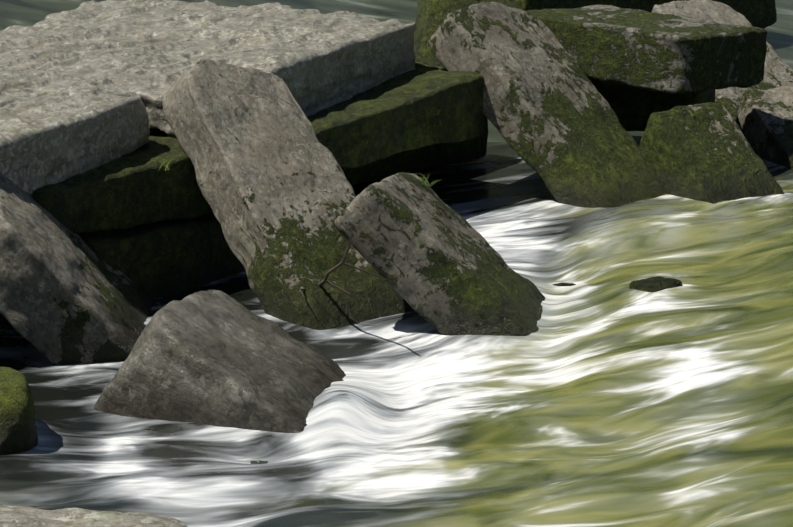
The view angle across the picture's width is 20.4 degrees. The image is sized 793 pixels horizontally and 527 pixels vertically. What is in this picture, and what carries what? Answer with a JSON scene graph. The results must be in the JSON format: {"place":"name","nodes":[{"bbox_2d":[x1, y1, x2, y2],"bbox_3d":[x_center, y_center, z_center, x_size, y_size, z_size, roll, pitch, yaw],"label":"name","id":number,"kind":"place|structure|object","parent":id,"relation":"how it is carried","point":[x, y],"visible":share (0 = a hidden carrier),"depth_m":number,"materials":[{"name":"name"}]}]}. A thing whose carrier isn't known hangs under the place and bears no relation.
{"place":"outdoors","nodes":[
{"label":"outdoors","id":0,"kind":"place"},
{"bbox_2d":[0,142,792,526],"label":"river water","id":1,"kind":"structure","parent":0,"point":[604,396],"depth_m":9.74,"materials":[{"name":"green liquid"}]},
{"bbox_2d":[0,367,37,454],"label":"mossy rock","id":2,"kind":"object","parent":1,"relation":"in","point":[18,431],"visible":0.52,"depth_m":9.12,"materials":[{"name":"stone"}]},
{"bbox_2d":[0,174,152,364],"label":"leaning rock","id":3,"kind":"object","parent":1,"relation":"in","point":[67,296],"visible":0.56,"depth_m":10.42,"materials":[{"name":"stone"}]},
{"bbox_2d":[0,505,187,526],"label":"rock","id":4,"kind":"object","parent":1,"relation":"in","point":[18,516],"visible":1,"depth_m":7.66,"materials":[{"name":"stone"}]},
{"bbox_2d":[77,215,245,298],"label":"stone block","id":5,"kind":"structure","parent":1,"relation":"in","point":[152,260],"depth_m":11.71,"materials":[{"name":"stone"}]},
{"bbox_2d":[31,128,213,233],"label":"stone block","id":6,"kind":"structure","parent":5,"relation":"on","point":[134,188],"depth_m":11.49,"materials":[{"name":"stone"}]},
{"bbox_2d":[0,66,149,195],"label":"slab","id":7,"kind":"structure","parent":6,"relation":"on","point":[55,127],"depth_m":11.38,"materials":[{"name":"stone"}]},
{"bbox_2d":[156,160,170,170],"bbox_3d":[-1.238,-0.516,11.572,0.114,0.056,0.120,7,15,28],"label":"grass tuft","id":8,"kind":"object","parent":6,"relation":"on","point":[167,167],"visible":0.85,"depth_m":11.59,"materials":[{"name":"green plant"}]},
{"bbox_2d":[341,119,487,185],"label":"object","id":9,"kind":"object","parent":1,"relation":"on","point":[421,158],"depth_m":14.71,"materials":[{"name":"stone"}]},
{"bbox_2d":[307,62,486,167],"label":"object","id":10,"kind":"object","parent":9,"relation":"on","point":[389,117],"depth_m":13.55,"materials":[{"name":"stone"}]},
{"bbox_2d":[0,0,415,136],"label":"slab","id":11,"kind":"structure","parent":10,"relation":"on","point":[150,52],"depth_m":13.65,"materials":[{"name":"stone"}]},
{"bbox_2d":[553,282,575,285],"bbox_3d":[0.902,0.167,11.811,0.131,0.128,0.128,12,18,42],"label":"rock","id":12,"kind":"object","parent":1,"relation":"in","point":[565,284],"visible":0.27,"depth_m":11.78,"materials":[{"name":"stone"}]},
{"bbox_2d":[587,77,714,130],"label":"stone block","id":13,"kind":"structure","parent":1,"relation":"on","point":[634,108],"depth_m":15.43,"materials":[{"name":"stone"}]},
{"bbox_2d":[525,5,766,93],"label":"slab","id":14,"kind":"structure","parent":13,"relation":"on","point":[651,51],"depth_m":14.80,"materials":[{"name":"stone"}]},
{"bbox_2d":[629,276,681,291],"bbox_3d":[1.388,0.165,11.798,0.265,0.173,0.190,-13,19,-43],"label":"rock","id":15,"kind":"object","parent":1,"relation":"in","point":[655,284],"visible":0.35,"depth_m":11.74,"materials":[{"name":"stone"}]},
{"bbox_2d":[0,0,792,463],"bbox_3d":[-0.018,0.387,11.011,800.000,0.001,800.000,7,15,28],"label":"riverbed","id":16,"kind":"structure","parent":0,"point":[34,12],"depth_m":24.20,"materials":[{"name":"grey stone"}]},
{"bbox_2d":[413,0,776,66],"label":"rock","id":17,"kind":"object","parent":16,"relation":"in","point":[431,15],"visible":0.06,"depth_m":19.38,"materials":[{"name":"stone"}]},
{"bbox_3d":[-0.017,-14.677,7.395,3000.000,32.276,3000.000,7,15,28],"label":"ground","id":18,"kind":"structure","parent":0,"visible":0},
{"bbox_2d":[94,290,345,432],"bbox_3d":[-0.604,0.810,9.950,1.379,0.774,1.018,32,14,11],"label":"foreground rock","id":19,"kind":"object","parent":18,"relation":"on","point":[218,358],"visible":0.48,"depth_m":9.62,"materials":[{"name":"stone"}]},
{"bbox_2d":[162,59,414,329],"bbox_3d":[-0.494,-0.179,11.606,0.786,0.391,2.257,-10,58,-35],"label":"leaning rock","id":20,"kind":"object","parent":18,"relation":"on","point":[277,190],"visible":0.56,"depth_m":11.51,"materials":[{"name":"stone"}]},
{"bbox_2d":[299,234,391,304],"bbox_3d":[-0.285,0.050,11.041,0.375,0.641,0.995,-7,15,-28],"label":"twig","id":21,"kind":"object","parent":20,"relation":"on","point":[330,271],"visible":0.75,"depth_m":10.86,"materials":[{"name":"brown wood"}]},
{"bbox_2d":[335,172,544,335],"bbox_3d":[0.355,0.135,11.213,0.393,1.458,0.770,-43,2,18],"label":"leaning rock","id":22,"kind":"object","parent":18,"relation":"on","point":[437,261],"visible":0.58,"depth_m":10.89,"materials":[{"name":"stone"}]},
{"bbox_2d":[416,174,439,186],"bbox_3d":[0.155,-0.428,11.364,0.151,0.066,0.135,7,15,28],"label":"grass tuft","id":23,"kind":"object","parent":22,"relation":"on","point":[424,181],"visible":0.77,"depth_m":11.38,"materials":[{"name":"green plant"}]},
{"bbox_2d":[428,1,665,207],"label":"leaning rock","id":24,"kind":"object","parent":18,"relation":"on","point":[550,114],"visible":0.71,"depth_m":14.13,"materials":[{"name":"stone"}]},
{"bbox_2d":[638,102,784,203],"bbox_3d":[2.072,-0.448,14.283,0.692,0.480,1.200,-9,56,-33],"label":"leaning rock","id":25,"kind":"object","parent":18,"relation":"on","point":[709,155],"visible":0.44,"depth_m":14.19,"materials":[{"name":"stone"}]},
{"bbox_2d":[652,0,792,120],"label":"leaning rock","id":26,"kind":"object","parent":18,"relation":"on","point":[778,71],"visible":0.19,"depth_m":17.06,"materials":[{"name":"stone"}]},
{"bbox_2d":[735,86,792,169],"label":"leaning rock","id":27,"kind":"object","parent":18,"relation":"on","point":[764,120],"visible":0.58,"depth_m":15.58,"materials":[{"name":"stone"}]}
]}

